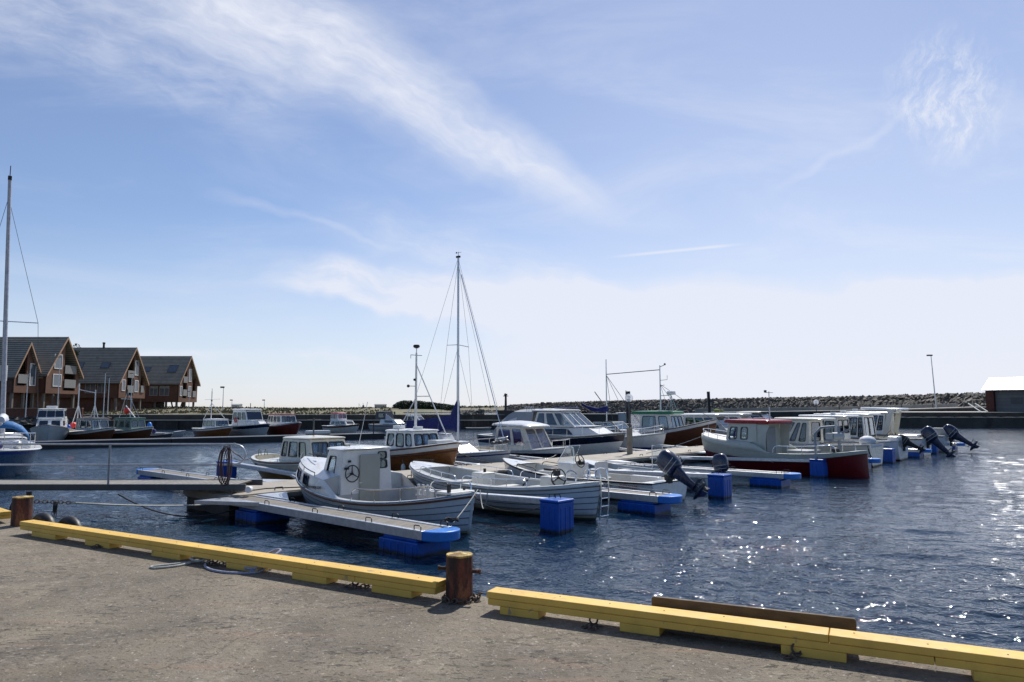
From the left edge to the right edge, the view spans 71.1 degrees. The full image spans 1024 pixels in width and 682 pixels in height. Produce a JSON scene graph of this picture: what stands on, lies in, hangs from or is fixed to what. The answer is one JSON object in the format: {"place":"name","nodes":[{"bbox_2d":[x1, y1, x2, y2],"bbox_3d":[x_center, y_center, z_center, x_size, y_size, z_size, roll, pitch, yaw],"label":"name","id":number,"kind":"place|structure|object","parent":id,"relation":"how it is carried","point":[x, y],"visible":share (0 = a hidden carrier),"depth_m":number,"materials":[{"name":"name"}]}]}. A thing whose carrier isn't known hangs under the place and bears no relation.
{"place":"outdoors","nodes":[
{"label":"outdoors","id":0,"kind":"place"},
{"bbox_2d":[5,420,114,428],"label":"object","id":1,"kind":"structure","parent":0,"point":[111,423],"depth_m":88.12,"materials":[{"name":"plastic"}]},
{"bbox_2d":[0,342,42,407],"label":"timber house","id":2,"kind":"structure","parent":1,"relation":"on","point":[22,362],"depth_m":92.25,"materials":[{"name":"brown wood"}]},
{"bbox_2d":[29,363,35,385],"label":"window","id":3,"kind":"structure","parent":2,"relation":"in","point":[32,375],"depth_m":93.53,"materials":[{"name":"white glass"}]},
{"bbox_2d":[8,415,112,425],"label":"quay rocks","id":4,"kind":"object","parent":1,"relation":"on","point":[26,420],"visible":0.46,"depth_m":87.05,"materials":[{"name":"stone"}]},
{"bbox_2d":[6,408,82,417],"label":"terrace fence","id":5,"kind":"object","parent":4,"relation":"on","point":[31,412],"visible":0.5,"depth_m":88.08,"materials":[{"name":"wood"}]},
{"bbox_2d":[87,407,404,413],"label":"grass bank","id":6,"kind":"structure","parent":0,"point":[396,410],"depth_m":117.14,"materials":[{"name":"plant"}]},
{"bbox_2d":[0,337,83,413],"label":"timber house","id":7,"kind":"structure","parent":6,"relation":"on","point":[50,351],"depth_m":98.14,"materials":[{"name":"brown wood"}]},
{"bbox_2d":[52,374,61,386],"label":"window","id":8,"kind":"structure","parent":7,"relation":"in","point":[56,380],"depth_m":97.04,"materials":[{"name":"white glass"}]},
{"bbox_2d":[54,354,62,368],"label":"window","id":9,"kind":"structure","parent":7,"relation":"in","point":[58,363],"depth_m":97.68,"materials":[{"name":"white glass"}]},
{"bbox_2d":[59,342,148,411],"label":"timber house","id":10,"kind":"structure","parent":6,"relation":"on","point":[118,365],"depth_m":113.64,"materials":[{"name":"brown wood"}]},
{"bbox_2d":[85,384,95,392],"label":"window","id":11,"kind":"structure","parent":10,"relation":"in","point":[88,387],"depth_m":111.78,"materials":[{"name":"glass"}]},
{"bbox_2d":[97,384,106,392],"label":"window","id":12,"kind":"structure","parent":10,"relation":"in","point":[100,387],"depth_m":111.78,"materials":[{"name":"grey paint"}]},
{"bbox_2d":[133,356,200,408],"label":"timber house","id":13,"kind":"structure","parent":6,"relation":"on","point":[175,379],"depth_m":131.36,"materials":[{"name":"brown wood"}]},
{"bbox_2d":[149,386,157,395],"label":"window","id":14,"kind":"structure","parent":13,"relation":"in","point":[153,391],"depth_m":129.70,"materials":[{"name":"grey paint"}]},
{"bbox_2d":[159,386,168,395],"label":"window","id":15,"kind":"structure","parent":13,"relation":"in","point":[164,390],"depth_m":129.70,"materials":[{"name":"glass"}]},
{"bbox_2d":[83,406,391,413],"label":"grass tufts","id":16,"kind":"object","parent":6,"relation":"on","point":[266,411],"visible":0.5,"depth_m":110.97,"materials":[{"name":"plant"}]},
{"bbox_2d":[399,409,451,411],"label":"wood hill","id":17,"kind":"structure","parent":0,"point":[422,410],"depth_m":430.18,"materials":[{"name":"plant"}]},
{"bbox_2d":[392,400,453,409],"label":"pine wood","id":18,"kind":"object","parent":17,"relation":"on","point":[405,404],"visible":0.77,"depth_m":455.16,"materials":[{"name":"green plant"}]},
{"bbox_2d":[0,518,976,681],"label":"quay","id":19,"kind":"structure","parent":0,"point":[74,609],"depth_m":5.16,"materials":[{"name":"concrete"}]},
{"bbox_2d":[0,508,10,518],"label":"timber bullrail","id":20,"kind":"object","parent":19,"relation":"on","point":[5,514],"visible":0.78,"depth_m":10.32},
{"bbox_2d":[10,495,33,526],"bbox_3d":[-6.950,2.405,10.170,0.260,0.407,0.260,0,-5,0],"label":"mooring bollard","id":21,"kind":"object","parent":19,"relation":"on","point":[21,508],"visible":0.94,"depth_m":10.07,"materials":[{"name":"metal"}]},
{"bbox_2d":[32,512,55,522],"bbox_3d":[-7.049,2.916,10.755,0.679,0.678,0.162,-3,-6,30],"label":"tyre fender","id":22,"kind":"object","parent":19,"relation":"hanging from","point":[45,516],"visible":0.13,"depth_m":10.70,"materials":[{"name":"black rubber"}]},
{"bbox_2d":[58,516,82,526],"bbox_3d":[-6.599,2.948,10.672,0.679,0.678,0.162,-3,-6,30],"label":"tyre fender","id":23,"kind":"object","parent":19,"relation":"hanging from","point":[71,520],"visible":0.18,"depth_m":10.61,"materials":[{"name":"black rubber"}]},
{"bbox_2d":[0,443,262,492],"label":"gangway","id":24,"kind":"object","parent":19,"relation":"on","point":[108,484],"visible":1,"depth_m":17.53,"materials":[{"name":"grey paint"}]},
{"bbox_2d":[217,446,243,485],"bbox_3d":[-6.838,3.036,17.453,0.657,0.968,0.100,0,-5,4],"label":"coiled hose","id":25,"kind":"object","parent":24,"relation":"hanging from","point":[221,453],"visible":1,"depth_m":17.45,"materials":[{"name":"rubber"}]},
{"bbox_2d":[149,557,211,568],"bbox_3d":[-3.489,2.336,7.562,0.597,0.060,0.169,5,-7,-41],"label":"rope","id":26,"kind":"object","parent":19,"relation":"on","point":[172,565],"visible":0.91,"depth_m":7.54,"materials":[{"name":"fabric"}]},
{"bbox_2d":[203,560,225,565],"bbox_3d":[-3.116,2.329,7.598,0.278,0.098,0.118,3,-6,-31],"label":"shackle chain","id":27,"kind":"object","parent":19,"relation":"on","point":[212,563],"visible":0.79,"depth_m":7.57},
{"bbox_2d":[20,520,445,597],"bbox_3d":[-3.522,2.305,7.840,6.710,0.170,0.175,-3,-6,30],"label":"timber bullrail","id":28,"kind":"object","parent":19,"relation":"on","point":[396,583],"visible":0.97,"depth_m":7.25,"materials":[{"name":"wood"}]},
{"bbox_2d":[204,548,281,573],"bbox_3d":[-2.874,2.258,7.391,0.892,0.187,0.435,-1,-5,11],"label":"rope","id":29,"kind":"object","parent":19,"relation":"on","point":[252,569],"visible":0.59,"depth_m":7.21,"materials":[{"name":"fabric"}]},
{"bbox_2d":[343,582,371,588],"bbox_3d":[-1.416,2.239,6.632,0.278,0.098,0.118,3,-6,-31],"label":"shackle chain","id":30,"kind":"object","parent":19,"relation":"on","point":[353,585],"visible":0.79,"depth_m":6.60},
{"bbox_2d":[438,551,480,603],"bbox_3d":[-0.458,2.035,6.196,0.348,0.402,0.236,2,-6,-21],"label":"mooring bollard","id":31,"kind":"object","parent":19,"relation":"on","point":[459,569],"visible":0.99,"depth_m":6.11,"materials":[{"name":"metal"}]},
{"bbox_2d":[441,591,482,603],"bbox_3d":[-0.429,2.205,6.182,0.367,0.088,0.312,0,-5,0],"label":"chain","id":32,"kind":"object","parent":19,"relation":"on","point":[474,598],"visible":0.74,"depth_m":6.10,"materials":[{"name":"metal"}]},
{"bbox_2d":[581,618,603,629],"bbox_3d":[0.604,2.123,5.394,0.152,0.098,0.120,4,-7,-35],"label":"shackle chain","id":33,"kind":"object","parent":19,"relation":"on","point":[592,626],"visible":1,"depth_m":5.38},
{"bbox_2d":[652,596,856,630],"bbox_3d":[1.709,2.031,5.175,1.409,0.220,0.035,-2,-6,25],"label":"plank","id":34,"kind":"object","parent":19,"relation":"on","point":[823,620],"visible":0.48,"depth_m":5.13,"materials":[{"name":"wood"}]},
{"bbox_2d":[487,587,1023,681],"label":"timber bullrail","id":35,"kind":"object","parent":19,"relation":"on","point":[984,664],"visible":1,"depth_m":4.85,"materials":[{"name":"wood"}]},
{"bbox_2d":[784,643,801,660],"bbox_3d":[1.868,2.064,4.760,0.088,0.098,0.144,-5,-7,40],"label":"shackle chain","id":36,"kind":"object","parent":19,"relation":"on","point":[790,656],"visible":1,"depth_m":4.75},
{"bbox_2d":[0,412,1023,651],"bbox_3d":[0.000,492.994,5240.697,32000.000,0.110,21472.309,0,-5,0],"label":"harbour water","id":37,"kind":"structure","parent":0,"point":[930,547],"depth_m":14.34,"materials":[{"name":"blue liquid"}]},
{"bbox_2d":[0,166,41,477],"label":"sailing boat","id":38,"kind":"object","parent":37,"relation":"on","point":[18,454],"visible":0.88,"depth_m":28.57,"materials":[{"name":"white paint"}]},
{"bbox_2d":[29,395,70,440],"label":"cabin boat","id":39,"kind":"object","parent":37,"relation":"on","point":[51,425],"visible":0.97,"depth_m":54.51,"materials":[{"name":"grey paint"}]},
{"bbox_2d":[64,383,115,439],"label":"fishing boat","id":40,"kind":"object","parent":37,"relation":"on","point":[93,432],"visible":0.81,"depth_m":56.36,"materials":[{"name":"brown wood"}]},
{"bbox_2d":[98,389,153,438],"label":"fishing boat","id":41,"kind":"object","parent":37,"relation":"on","point":[122,431],"visible":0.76,"depth_m":58.02,"materials":[{"name":"brown wood"}]},
{"bbox_2d":[149,429,172,437],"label":"rowing boat","id":42,"kind":"object","parent":37,"relation":"on","point":[166,435],"visible":0.31,"depth_m":59.49,"materials":[{"name":"grey paint"}]},
{"bbox_2d":[147,422,184,437],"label":"dinghy","id":43,"kind":"object","parent":37,"relation":"on","point":[175,434],"visible":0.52,"depth_m":61.69,"materials":[{"name":"grey paint"}]},
{"bbox_2d":[118,494,238,516],"bbox_3d":[-7.877,3.874,16.938,2.700,0.583,0.034,1,-5,-10],"label":"black cable","id":44,"kind":"object","parent":37,"relation":"on","point":[176,515],"visible":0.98,"depth_m":16.89,"materials":[{"name":"rubber"}]},
{"bbox_2d":[136,466,284,481],"bbox_3d":[-10.206,4.657,22.931,7.770,0.899,2.357,-5,-7,41],"label":"finger pontoon","id":45,"kind":"object","parent":37,"relation":"on","point":[152,473],"visible":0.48,"depth_m":23.71,"materials":[{"name":"metal"}]},
{"bbox_2d":[192,391,232,436],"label":"fishing boat","id":46,"kind":"object","parent":37,"relation":"on","point":[211,427],"visible":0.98,"depth_m":64.82,"materials":[{"name":"brown wood"}]},
{"bbox_2d":[31,421,408,448],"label":"dark pontoon","id":47,"kind":"object","parent":37,"relation":"on","point":[259,438],"visible":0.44,"depth_m":51.97,"materials":[{"name":"grey wood"}]},
{"bbox_2d":[305,430,329,434],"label":"dock box","id":48,"kind":"object","parent":47,"relation":"on","point":[310,432],"visible":0.98,"depth_m":58.32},
{"bbox_2d":[223,403,269,435],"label":"cabin boat","id":49,"kind":"object","parent":37,"relation":"on","point":[249,422],"visible":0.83,"depth_m":66.50,"materials":[{"name":"grey paint"}]},
{"bbox_2d":[26,412,504,428],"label":"quay wall","id":50,"kind":"structure","parent":37,"relation":"in","point":[174,421],"depth_m":90.97,"materials":[{"name":"concrete"}]},
{"bbox_2d":[460,408,483,415],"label":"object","id":51,"kind":"object","parent":50,"relation":"on","point":[479,411],"depth_m":91.11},
{"bbox_2d":[266,413,301,434],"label":"fishing boat","id":52,"kind":"object","parent":37,"relation":"on","point":[282,425],"visible":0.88,"depth_m":67.35,"materials":[{"name":"red paint"}]},
{"bbox_2d":[251,418,345,479],"bbox_3d":[-7.333,4.040,25.464,6.623,2.600,2.545,-5,-7,44],"label":"cabin boat","id":53,"kind":"object","parent":37,"relation":"on","point":[283,461],"visible":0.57,"depth_m":24.80,"materials":[{"name":"paint"}]},
{"bbox_2d":[194,492,459,557],"bbox_3d":[-3.773,3.905,14.896,7.370,0.899,2.357,-5,-7,41],"label":"finger pontoon","id":54,"kind":"object","parent":37,"relation":"on","point":[413,538],"visible":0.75,"depth_m":14.05,"materials":[{"name":"metal"}]},
{"bbox_2d":[444,517,458,522],"bbox_3d":[-1.105,3.271,13.108,0.270,0.082,0.232,0,-5,0],"label":"cleat","id":55,"kind":"object","parent":54,"relation":"attached to","point":[450,519],"visible":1,"depth_m":13.04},
{"bbox_2d":[322,407,358,432],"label":"cabin boat","id":56,"kind":"object","parent":37,"relation":"on","point":[337,421],"visible":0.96,"depth_m":75.68,"materials":[{"name":"white paint"}]},
{"bbox_2d":[296,402,475,533],"bbox_3d":[-3.136,2.981,16.834,6.340,3.101,2.496,-5,-7,41],"label":"cabin boat","id":57,"kind":"object","parent":37,"relation":"on","point":[358,478],"visible":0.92,"depth_m":16.68,"materials":[{"name":"plastic"}]},
{"bbox_2d":[368,411,405,430],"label":"motor cruiser","id":58,"kind":"object","parent":37,"relation":"on","point":[388,421],"visible":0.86,"depth_m":83.06,"materials":[{"name":"grey paint"}]},
{"bbox_2d":[337,345,460,470],"bbox_3d":[-4.756,3.011,28.803,7.669,5.570,2.755,-5,-7,43],"label":"cabin boat","id":59,"kind":"object","parent":37,"relation":"on","point":[403,454],"visible":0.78,"depth_m":26.84,"materials":[{"name":"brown wood"}]},
{"bbox_2d":[183,445,706,515],"bbox_3d":[10.972,6.205,38.846,2.580,1.082,56.150,-5,-7,41],"label":"floating pontoon","id":60,"kind":"object","parent":37,"relation":"on","point":[635,456],"visible":0.27,"depth_m":23.11,"materials":[{"name":"concrete"}]},
{"bbox_2d":[75,502,207,506],"bbox_3d":[-7.826,3.617,16.007,0.040,0.414,3.574,-4,-7,37],"label":"hawser","id":61,"kind":"object","parent":60,"relation":"on","point":[138,505],"visible":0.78,"depth_m":15.49,"materials":[{"name":"fabric"}]},
{"bbox_2d":[33,499,74,503],"bbox_3d":[-9.212,3.200,14.263,0.094,0.174,0.942,-5,-7,43],"label":"mooring chain","id":62,"kind":"object","parent":61,"relation":"attached to","point":[58,502],"visible":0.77,"depth_m":14.30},
{"bbox_2d":[51,500,58,517],"bbox_3d":[-9.234,3.414,14.485,0.119,0.382,0.092,0,-5,0],"label":"seaweed strand","id":63,"kind":"object","parent":62,"relation":"hanging from","point":[55,507],"visible":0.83,"depth_m":14.46},
{"bbox_2d":[216,458,295,478],"bbox_3d":[-8.209,4.694,24.235,6.521,1.170,1.560,-5,-7,41],"label":"mooring boom","id":64,"kind":"object","parent":60,"relation":"attached to","point":[292,474],"visible":0.27,"depth_m":24.90,"materials":[{"name":"metal"}]},
{"bbox_2d":[454,461,480,465],"bbox_3d":[-3.463,5.148,29.094,5.922,1.170,1.560,-5,-7,41],"label":"mooring boom","id":65,"kind":"object","parent":60,"relation":"attached to","point":[457,463],"visible":0.02,"depth_m":27.62,"materials":[{"name":"metal"}]},
{"bbox_2d":[429,489,573,532],"bbox_3d":[-1.535,4.065,17.520,7.221,1.170,1.560,-5,-7,41],"label":"mooring boom","id":66,"kind":"object","parent":60,"relation":"attached to","point":[556,514],"visible":0.48,"depth_m":15.21,"materials":[{"name":"metal"}]},
{"bbox_2d":[509,454,545,459],"bbox_3d":[-0.736,5.433,32.144,5.922,1.170,1.560,-5,-7,41],"label":"mooring boom","id":67,"kind":"object","parent":60,"relation":"attached to","point":[520,457],"visible":0.1,"depth_m":30.84,"materials":[{"name":"metal"}]},
{"bbox_2d":[627,396,632,453],"bbox_3d":[5.421,3.821,33.110,0.380,2.760,0.380,0,-5,0],"label":"mooring pile","id":68,"kind":"object","parent":60,"relation":"on","point":[629,442],"visible":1,"depth_m":32.97,"materials":[{"name":"grey"}]},
{"bbox_2d":[650,456,827,477],"bbox_3d":[9.204,5.189,29.532,7.221,1.170,1.560,-5,-7,41],"label":"mooring boom","id":69,"kind":"object","parent":60,"relation":"attached to","point":[818,467],"visible":0.56,"depth_m":27.95,"materials":[{"name":"metal"}]},
{"bbox_2d":[404,252,510,463],"bbox_3d":[-2.765,1.007,31.689,7.813,9.900,2.442,-5,-8,45],"label":"sailing boat","id":70,"kind":"object","parent":37,"relation":"on","point":[451,422],"visible":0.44,"depth_m":31.04,"materials":[{"name":"white paint"}]},
{"bbox_2d":[497,393,513,417],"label":"beacon","id":71,"kind":"object","parent":37,"relation":"in","point":[505,411],"visible":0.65,"depth_m":91.17,"materials":[{"name":"metal"}]},
{"bbox_2d":[409,459,608,520],"bbox_3d":[-0.438,3.961,19.234,2.411,1.536,7.444,5,-7,-44],"label":"open boat","id":72,"kind":"object","parent":37,"relation":"on","point":[585,496],"visible":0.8,"depth_m":17.67,"materials":[{"name":"plastic"}]},
{"bbox_2d":[474,421,572,459],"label":"cabin boat","id":73,"kind":"object","parent":37,"relation":"on","point":[526,447],"visible":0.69,"depth_m":33.00,"materials":[{"name":"grey paint"}]},
{"bbox_2d":[476,402,625,456],"bbox_3d":[2.265,4.962,38.110,9.140,3.420,3.337,-5,-7,44],"label":"motor cruiser","id":74,"kind":"object","parent":37,"relation":"on","point":[592,439],"visible":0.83,"depth_m":36.68,"materials":[{"name":"white paint"}]},
{"bbox_2d":[540,429,571,434],"bbox_3d":[2.276,4.649,36.760,1.991,0.290,0.145,-4,-7,36],"label":"window","id":75,"kind":"structure","parent":74,"relation":"in","point":[549,431],"depth_m":36.71,"materials":[{"name":"black glass"}]},
{"bbox_2d":[574,412,625,426],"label":"jetty","id":76,"kind":"object","parent":37,"relation":"in","point":[619,416],"visible":0.34,"depth_m":97.45,"materials":[{"name":"concrete"}]},
{"bbox_2d":[502,445,709,499],"bbox_3d":[2.466,4.063,21.898,2.170,1.689,7.886,5,-8,-45],"label":"open skiff","id":77,"kind":"object","parent":37,"relation":"on","point":[675,479],"visible":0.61,"depth_m":20.85,"materials":[{"name":"white plastic"}]},
{"bbox_2d":[625,391,630,427],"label":"mooring pile","id":78,"kind":"object","parent":37,"relation":"in","point":[627,410],"visible":0.51,"depth_m":57.58,"materials":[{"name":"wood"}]},
{"bbox_2d":[592,393,665,452],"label":"work boat","id":79,"kind":"object","parent":37,"relation":"on","point":[644,441],"visible":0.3,"depth_m":38.41,"materials":[{"name":"white paint"}]},
{"bbox_2d":[600,484,682,513],"bbox_3d":[1.168,4.388,20.049,7.870,0.899,2.357,-5,-7,41],"label":"finger pontoon","id":80,"kind":"object","parent":37,"relation":"on","point":[641,502],"visible":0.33,"depth_m":17.84,"materials":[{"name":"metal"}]},
{"bbox_2d":[549,474,670,491],"bbox_3d":[2.529,3.836,19.422,0.024,0.161,4.220,5,-7,-43],"label":"mooring line","id":81,"kind":"object","parent":80,"relation":"attached to","point":[623,486],"visible":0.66,"depth_m":18.86,"materials":[{"name":"fabric"}]},
{"bbox_2d":[581,362,716,448],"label":"fishing boat","id":82,"kind":"object","parent":37,"relation":"on","point":[680,434],"visible":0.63,"depth_m":44.03,"materials":[{"name":"brown wood"}]},
{"bbox_2d":[582,444,734,490],"bbox_3d":[4.838,4.365,24.689,6.090,1.624,1.873,-5,-7,44],"label":"dinghy","id":83,"kind":"object","parent":37,"relation":"on","point":[720,462],"visible":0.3,"depth_m":23.05,"materials":[{"name":"grey paint"}]},
{"bbox_2d":[590,469,731,497],"bbox_3d":[3.618,4.604,23.284,7.221,1.170,1.560,-5,-7,41],"label":"mooring boom","id":84,"kind":"object","parent":37,"relation":"on","point":[719,485],"visible":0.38,"depth_m":21.00,"materials":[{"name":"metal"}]},
{"bbox_2d":[607,460,800,487],"bbox_3d":[6.488,4.944,25.999,7.870,0.899,2.357,-5,-7,41],"label":"finger pontoon","id":85,"kind":"object","parent":37,"relation":"on","point":[774,479],"visible":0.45,"depth_m":24.05,"materials":[{"name":"metal"}]},
{"bbox_2d":[707,391,710,412],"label":"mooring pile","id":86,"kind":"object","parent":37,"relation":"in","point":[708,402],"visible":0.56,"depth_m":119.39,"materials":[{"name":"black wood"}]},
{"bbox_2d":[681,413,745,436],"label":"cabin boat","id":87,"kind":"object","parent":37,"relation":"on","point":[690,418],"visible":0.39,"depth_m":47.09,"materials":[{"name":"grey paint"}]},
{"bbox_2d":[716,413,751,418],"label":"cabin boat","id":88,"kind":"object","parent":37,"relation":"on","point":[736,415],"visible":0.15,"depth_m":49.94,"materials":[{"name":"grey paint"}]},
{"bbox_2d":[507,392,985,412],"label":"breakwater rocks","id":89,"kind":"object","parent":37,"relation":"in","point":[966,398],"visible":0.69,"depth_m":279.61,"materials":[{"name":"stone"}]},
{"bbox_2d":[736,411,772,418],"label":"cabin boat","id":90,"kind":"object","parent":37,"relation":"on","point":[760,414],"visible":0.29,"depth_m":53.63,"materials":[{"name":"grey paint"}]},
{"bbox_2d":[701,390,869,477],"bbox_3d":[11.076,3.923,29.850,2.600,3.750,7.434,4,-7,-39],"label":"cabin boat","id":91,"kind":"object","parent":37,"relation":"on","point":[766,438],"visible":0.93,"depth_m":29.36,"materials":[{"name":"red paint"}]},
{"bbox_2d":[697,451,880,468],"bbox_3d":[12.673,5.592,32.916,7.870,0.899,2.357,-5,-7,41],"label":"finger pontoon","id":92,"kind":"object","parent":37,"relation":"on","point":[873,460],"visible":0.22,"depth_m":30.40,"materials":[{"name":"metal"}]},
{"bbox_2d":[742,417,883,466],"bbox_3d":[14.093,4.916,34.398,6.372,2.520,2.644,-5,-7,41],"label":"cabin boat","id":93,"kind":"object","parent":37,"relation":"on","point":[803,430],"visible":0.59,"depth_m":33.49,"materials":[{"name":"grey paint"}]},
{"bbox_2d":[695,404,985,418],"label":"harbour wall","id":94,"kind":"structure","parent":37,"relation":"in","point":[787,411],"depth_m":127.02,"materials":[{"name":"concrete"}]},
{"bbox_2d":[926,355,936,407],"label":"street lamp","id":95,"kind":"object","parent":94,"relation":"on","point":[933,381],"visible":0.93,"depth_m":127.80,"materials":[{"name":"metal"}]},
{"bbox_2d":[798,412,926,460],"bbox_3d":[17.755,5.122,37.829,7.273,2.750,2.644,-5,-7,41],"label":"cabin boat","id":96,"kind":"object","parent":37,"relation":"on","point":[900,443],"visible":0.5,"depth_m":37.10,"materials":[{"name":"grey paint"}]},
{"bbox_2d":[882,446,895,462],"bbox_3d":[15.622,5.861,36.709,7.221,1.170,1.560,-5,-7,41],"label":"dock float","id":97,"kind":"object","parent":37,"relation":"on","point":[889,455],"visible":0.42,"depth_m":34.30,"materials":[{"name":"plastic"}]},
{"bbox_2d":[837,410,956,456],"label":"cabin boat","id":98,"kind":"object","parent":37,"relation":"on","point":[928,436],"visible":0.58,"depth_m":39.61,"materials":[{"name":"white paint"}]},
{"bbox_2d":[846,407,979,451],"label":"cabin boat","id":99,"kind":"object","parent":37,"relation":"on","point":[948,435],"visible":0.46,"depth_m":44.38,"materials":[{"name":"white paint"}]},
{"bbox_2d":[908,448,931,457],"bbox_3d":[18.924,6.246,39.907,7.870,0.899,2.357,-5,-7,41],"label":"finger pontoon","id":100,"kind":"object","parent":37,"relation":"on","point":[913,452],"visible":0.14,"depth_m":37.51,"materials":[{"name":"plastic"}]},
{"bbox_2d":[836,403,1023,427],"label":"stone quay","id":101,"kind":"structure","parent":37,"relation":"in","point":[956,419],"depth_m":96.44,"materials":[{"name":"concrete"}]},
{"bbox_2d":[981,377,1023,411],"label":"shed","id":102,"kind":"structure","parent":101,"relation":"on","point":[1004,394],"depth_m":102.68,"materials":[{"name":"white metal"}]},
{"bbox_2d":[1010,397,1022,403],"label":"window","id":103,"kind":"structure","parent":102,"relation":"in","point":[1014,400],"depth_m":101.38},
{"bbox_2d":[952,442,965,449],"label":"finger pontoon","id":104,"kind":"object","parent":37,"relation":"on","point":[955,446],"visible":0.15,"depth_m":44.05,"materials":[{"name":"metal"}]},
{"bbox_2d":[0,0,1023,407],"label":"sky","id":105,"kind":"structure","parent":0,"point":[744,198],"materials":[{"name":"blue"}]},
{"bbox_2d":[460,407,583,412],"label":"shore","id":106,"kind":"structure","parent":0,"point":[494,408],"depth_m":471.13,"materials":[{"name":"green stone"}]},
{"bbox_2d":[320,405,508,407],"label":"shore bushes","id":107,"kind":"object","parent":106,"relation":"on","point":[486,406],"visible":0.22,"depth_m":487.10,"materials":[{"name":"green plant"}]},
{"bbox_2d":[445,409,586,412],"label":"shore rocks","id":108,"kind":"object","parent":106,"relation":"on","point":[494,411],"visible":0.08,"depth_m":417.30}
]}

